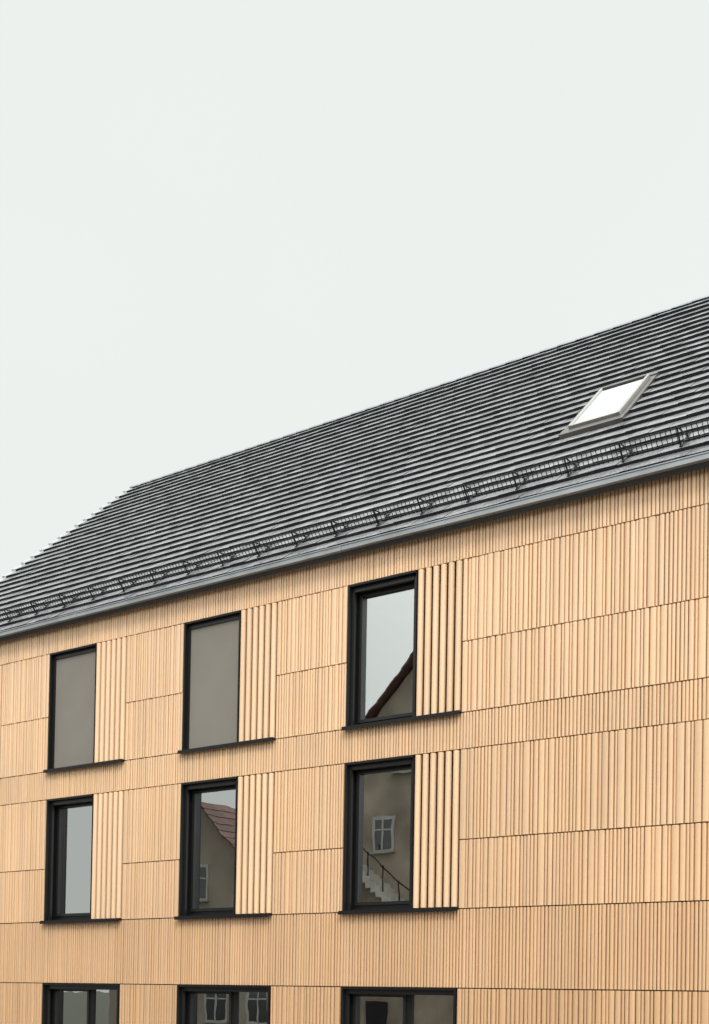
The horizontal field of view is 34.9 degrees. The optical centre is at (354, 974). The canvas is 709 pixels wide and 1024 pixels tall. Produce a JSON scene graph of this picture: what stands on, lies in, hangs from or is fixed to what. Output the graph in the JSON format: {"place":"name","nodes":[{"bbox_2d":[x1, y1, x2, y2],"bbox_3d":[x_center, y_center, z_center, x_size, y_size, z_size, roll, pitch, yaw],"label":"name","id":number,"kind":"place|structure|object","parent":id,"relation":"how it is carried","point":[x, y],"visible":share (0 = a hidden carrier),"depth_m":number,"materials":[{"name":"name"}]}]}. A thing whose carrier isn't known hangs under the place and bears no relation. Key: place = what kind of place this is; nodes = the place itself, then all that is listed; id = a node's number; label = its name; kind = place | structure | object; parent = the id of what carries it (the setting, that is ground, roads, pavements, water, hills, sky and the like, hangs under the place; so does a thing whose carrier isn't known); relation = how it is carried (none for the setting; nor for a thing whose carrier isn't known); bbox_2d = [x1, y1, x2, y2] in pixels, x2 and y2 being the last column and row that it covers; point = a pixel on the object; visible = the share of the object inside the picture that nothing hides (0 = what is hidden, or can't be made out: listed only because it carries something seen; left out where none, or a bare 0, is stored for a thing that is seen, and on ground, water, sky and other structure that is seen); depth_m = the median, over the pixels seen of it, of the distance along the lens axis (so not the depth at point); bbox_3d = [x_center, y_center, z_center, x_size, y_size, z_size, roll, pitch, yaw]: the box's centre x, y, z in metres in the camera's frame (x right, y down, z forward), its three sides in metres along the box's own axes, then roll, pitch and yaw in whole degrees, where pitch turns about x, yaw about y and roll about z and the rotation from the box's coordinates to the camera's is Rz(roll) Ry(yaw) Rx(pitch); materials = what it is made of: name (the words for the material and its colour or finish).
{"place":"outdoors","nodes":[
{"label":"outdoors","id":0,"kind":"place"},
{"bbox_2d":[0,0,708,579],"label":"sky","id":1,"kind":"structure","parent":0,"point":[227,226],"materials":[{"name":"white"}]},
{"label":"ground","id":2,"kind":"structure","parent":0,"visible":0},
{"bbox_2d":[0,504,708,991],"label":"wall","id":3,"kind":"structure","parent":2,"relation":"on","point":[462,908],"depth_m":16.37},
{"bbox_2d":[44,794,93,920],"bbox_3d":[-5.323,-2.180,21.455,1.255,2.356,0.345,0,-1,34],"label":"window unit","id":4,"kind":"structure","parent":3,"relation":"attached to","point":[68,857],"depth_m":21.64,"materials":[{"name":"black glass"}]},
{"bbox_2d":[90,791,123,918],"bbox_3d":[-4.476,-2.185,20.877,0.789,2.334,0.354,0,-1,34],"label":"slat shutter","id":5,"kind":"object","parent":4,"relation":"attached to","point":[107,863],"visible":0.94,"depth_m":20.74,"materials":[{"name":"wood"}]},
{"bbox_2d":[47,643,96,768],"bbox_3d":[-5.274,-5.040,21.507,1.255,2.279,0.345,0,-1,34],"label":"window unit","id":6,"kind":"structure","parent":3,"relation":"attached to","point":[56,656],"depth_m":21.71,"materials":[{"name":"black metal"}]},
{"bbox_2d":[54,651,95,767],"bbox_3d":[-5.307,-5.011,21.444,1.140,2.172,0.025,0,-1,34],"label":"roller screen","id":7,"kind":"object","parent":6,"relation":"attached to","point":[74,711],"visible":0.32,"depth_m":21.45,"materials":[{"name":"fabric"}]},
{"bbox_2d":[93,637,126,762],"bbox_3d":[-4.427,-5.045,20.929,0.789,2.257,0.354,0,-1,34],"label":"slat shutter","id":8,"kind":"object","parent":6,"relation":"attached to","point":[110,698],"visible":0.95,"depth_m":20.80,"materials":[{"name":"wood"}]},
{"bbox_2d":[42,983,119,1023],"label":"window unit","id":9,"kind":"structure","parent":3,"relation":"attached to","point":[72,1003],"depth_m":21.34,"materials":[{"name":"black glass"}]},
{"bbox_2d":[40,918,123,923],"bbox_3d":[-5.099,-0.993,21.097,2.098,0.058,0.208,0,-1,34],"label":"window sill","id":10,"kind":"structure","parent":3,"relation":"attached to","point":[81,921],"depth_m":20.95,"materials":[{"name":"black metal"}]},
{"bbox_2d":[43,759,125,772],"bbox_3d":[-5.049,-3.892,21.149,2.098,0.058,0.208,0,-1,34],"label":"window sill","id":11,"kind":"structure","parent":3,"relation":"attached to","point":[83,765],"depth_m":21.03,"materials":[{"name":"black metal"}]},
{"bbox_2d":[178,776,237,915],"bbox_3d":[-2.438,-2.166,19.505,1.255,2.356,0.345,0,-1,34],"label":"window unit","id":12,"kind":"structure","parent":3,"relation":"attached to","point":[207,847],"depth_m":19.67,"materials":[{"name":"glass"}]},
{"bbox_2d":[234,773,274,913],"bbox_3d":[-1.591,-2.170,18.928,0.789,2.334,0.354,0,-1,34],"label":"slat shutter","id":13,"kind":"object","parent":12,"relation":"attached to","point":[254,843],"visible":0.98,"depth_m":18.81,"materials":[{"name":"wood"}]},
{"bbox_2d":[182,610,240,749],"bbox_3d":[-2.389,-5.026,19.557,1.255,2.279,0.345,0,-1,34],"label":"window unit","id":14,"kind":"structure","parent":3,"relation":"attached to","point":[209,621],"depth_m":19.76,"materials":[{"name":"black metal"}]},
{"bbox_2d":[189,619,238,748],"bbox_3d":[-2.423,-4.996,19.494,1.140,2.172,0.025,0,-1,34],"label":"roller screen","id":15,"kind":"object","parent":14,"relation":"attached to","point":[213,684],"visible":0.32,"depth_m":19.49,"materials":[{"name":"fabric"}]},
{"bbox_2d":[237,603,277,741],"bbox_3d":[-1.542,-5.031,18.980,0.789,2.257,0.354,0,-1,34],"label":"slat shutter","id":16,"kind":"object","parent":14,"relation":"attached to","point":[257,676],"visible":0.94,"depth_m":18.86,"materials":[{"name":"wood"}]},
{"bbox_2d":[176,985,270,1023],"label":"window unit","id":17,"kind":"structure","parent":3,"relation":"attached to","point":[221,1004],"depth_m":19.35,"materials":[{"name":"black glass"}]},
{"bbox_2d":[174,913,273,919],"bbox_3d":[-2.214,-0.979,19.148,2.098,0.058,0.208,0,-1,34],"label":"window sill","id":18,"kind":"structure","parent":3,"relation":"attached to","point":[223,916],"depth_m":19.02,"materials":[{"name":"black metal"}]},
{"bbox_2d":[177,737,275,753],"bbox_3d":[-2.164,-3.878,19.200,2.098,0.058,0.208,0,-1,34],"label":"window sill","id":19,"kind":"structure","parent":3,"relation":"attached to","point":[227,745],"depth_m":19.07,"materials":[{"name":"black metal"}]},
{"bbox_2d":[0,467,708,1023],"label":"ribbed terracotta cladding","id":20,"kind":"structure","parent":3,"relation":"attached to","point":[604,563],"depth_m":16.45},
{"bbox_2d":[342,755,414,910],"bbox_3d":[0.446,-2.151,17.556,1.255,2.356,0.345,0,-1,34],"label":"window unit","id":21,"kind":"structure","parent":3,"relation":"attached to","point":[378,821],"depth_m":17.69,"materials":[{"name":"glass"}]},
{"bbox_2d":[411,750,460,907],"bbox_3d":[1.293,-2.156,16.979,0.789,2.334,0.354,0,-1,34],"label":"slat shutter","id":22,"kind":"object","parent":21,"relation":"attached to","point":[436,832],"visible":0.91,"depth_m":16.87,"materials":[{"name":"wood"}]},
{"bbox_2d":[346,570,417,725],"bbox_3d":[0.495,-5.012,17.608,1.255,2.279,0.345,0,-1,34],"label":"window unit","id":23,"kind":"structure","parent":3,"relation":"attached to","point":[381,637],"depth_m":17.74,"materials":[{"name":"glass"}]},
{"bbox_2d":[414,560,463,715],"bbox_3d":[1.343,-5.017,17.030,0.789,2.257,0.354,0,-1,34],"label":"slat shutter","id":24,"kind":"object","parent":23,"relation":"attached to","point":[439,641],"visible":0.92,"depth_m":16.92,"materials":[{"name":"wood"}]},
{"bbox_2d":[340,987,457,1023],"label":"window unit","id":25,"kind":"structure","parent":3,"relation":"attached to","point":[368,1005],"depth_m":17.55,"materials":[{"name":"black glass"}]},
{"bbox_2d":[338,907,460,914],"bbox_3d":[0.671,-0.964,17.198,2.098,0.058,0.208,0,-1,34],"label":"window sill","id":26,"kind":"structure","parent":3,"relation":"attached to","point":[399,910],"depth_m":17.07,"materials":[{"name":"black metal"}]},
{"bbox_2d":[341,710,462,730],"bbox_3d":[0.721,-3.863,17.251,2.098,0.058,0.208,0,-1,34],"label":"window sill","id":27,"kind":"structure","parent":3,"relation":"attached to","point":[427,716],"depth_m":17.12,"materials":[{"name":"black metal"}]},
{"bbox_3d":[-8.159,-5.055,23.456,1.255,2.279,0.345,0,-1,34],"label":"window","id":28,"kind":"object","parent":3,"relation":"attached to","visible":0},
{"bbox_2d":[0,666,2,753],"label":"slat shutter","id":29,"kind":"object","parent":28,"relation":"attached to","point":[1,668],"visible":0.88,"depth_m":22.56,"materials":[{"name":"wood"}]},
{"bbox_2d":[396,869,424,1023],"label":"interior partitions","id":30,"kind":"object","parent":2,"relation":"on","point":[419,1013],"depth_m":20.80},
{"bbox_2d":[0,461,708,641],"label":"roof deck","id":31,"kind":"structure","parent":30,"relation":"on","point":[665,474],"depth_m":17.24,"materials":[{"name":"grey metal"}]},
{"bbox_2d":[0,487,133,580],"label":"verge trim","id":32,"kind":"structure","parent":31,"relation":"attached to","point":[59,537],"depth_m":28.34,"materials":[{"name":"metal"}]},
{"bbox_2d":[0,298,708,630],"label":"roof tiles","id":33,"kind":"object","parent":31,"relation":"on","point":[513,417],"visible":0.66,"depth_m":21.11,"materials":[{"name":"tile"}]},
{"bbox_2d":[0,419,708,621],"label":"snow guard","id":34,"kind":"object","parent":33,"relation":"on","point":[569,473],"visible":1,"depth_m":17.69,"materials":[{"name":"metal"}]},
{"bbox_2d":[129,295,708,487],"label":"ridge cap","id":35,"kind":"object","parent":33,"relation":"on","point":[472,374],"visible":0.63,"depth_m":25.02,"materials":[{"name":"metal"}]},
{"bbox_2d":[558,371,658,439],"bbox_3d":[4.105,-9.145,18.115,1.040,1.533,1.643,0,-1,34],"label":"skylight","id":36,"kind":"object","parent":33,"relation":"on","point":[609,405],"visible":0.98,"depth_m":17.87,"materials":[{"name":"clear glass"}]},
{"bbox_2d":[0,451,708,637],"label":"eaves gutter","id":37,"kind":"object","parent":31,"relation":"attached to","point":[586,486],"visible":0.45,"depth_m":17.14,"materials":[{"name":"metal"}]},
{"bbox_2d":[424,995,452,1023],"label":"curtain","id":38,"kind":"object","parent":30,"relation":"on","point":[438,1009],"depth_m":17.29,"materials":[{"name":"grey fabric"}]}
]}

